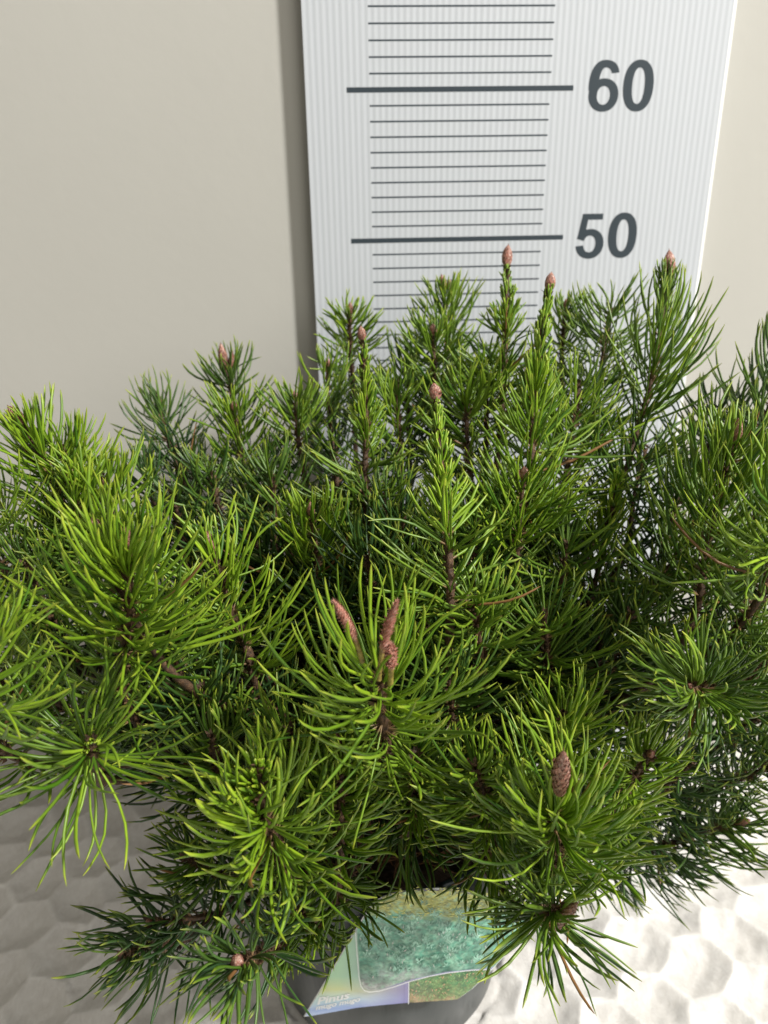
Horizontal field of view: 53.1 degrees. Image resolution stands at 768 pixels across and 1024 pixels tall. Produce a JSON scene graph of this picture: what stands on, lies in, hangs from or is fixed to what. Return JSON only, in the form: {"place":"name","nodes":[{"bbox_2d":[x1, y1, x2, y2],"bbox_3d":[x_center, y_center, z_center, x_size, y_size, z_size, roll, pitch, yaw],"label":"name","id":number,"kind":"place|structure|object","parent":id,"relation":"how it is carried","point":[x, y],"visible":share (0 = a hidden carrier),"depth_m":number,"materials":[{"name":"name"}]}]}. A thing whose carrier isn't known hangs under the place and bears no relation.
{"place":"outdoors","nodes":[
{"label":"outdoors","id":0,"kind":"place"},
{"bbox_2d":[0,0,767,784],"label":"wall","id":1,"kind":"structure","parent":0,"point":[154,190],"depth_m":0.57,"materials":[{"name":"beige paint"}]},
{"bbox_2d":[301,0,736,760],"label":"height ruler","id":2,"kind":"object","parent":1,"relation":"attached to","point":[569,144],"visible":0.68,"depth_m":0.56,"materials":[{"name":"plastic"}]},
{"bbox_2d":[0,748,767,1023],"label":"floor","id":3,"kind":"structure","parent":0,"point":[709,965],"depth_m":0.59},
{"bbox_2d":[246,827,510,1023],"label":"plant pot","id":4,"kind":"object","parent":3,"relation":"on","point":[306,989],"visible":0.06,"depth_m":0.50,"materials":[{"name":"plastic"}]},
{"bbox_2d":[0,244,767,1023],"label":"dwarf pine","id":5,"kind":"object","parent":4,"relation":"in","point":[290,718],"visible":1,"depth_m":0.37,"materials":[{"name":"green plant"}]},
{"bbox_2d":[265,751,508,889],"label":"soil","id":6,"kind":"structure","parent":4,"relation":"in","point":[387,874],"depth_m":0.46,"materials":[{"name":"black soil"}]},
{"bbox_2d":[287,781,463,886],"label":"needle litter","id":7,"kind":"object","parent":6,"relation":"on","point":[390,859],"visible":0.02,"depth_m":0.46,"materials":[{"name":"brown plant"}]},
{"bbox_2d":[304,887,521,1016],"bbox_3d":[0.017,0.264,0.456,0.139,0.138,0.023,-1,22,1],"label":"plant label","id":8,"kind":"object","parent":4,"relation":"in","point":[434,951],"visible":0.81,"depth_m":0.45,"materials":[{"name":"green"}]}
]}

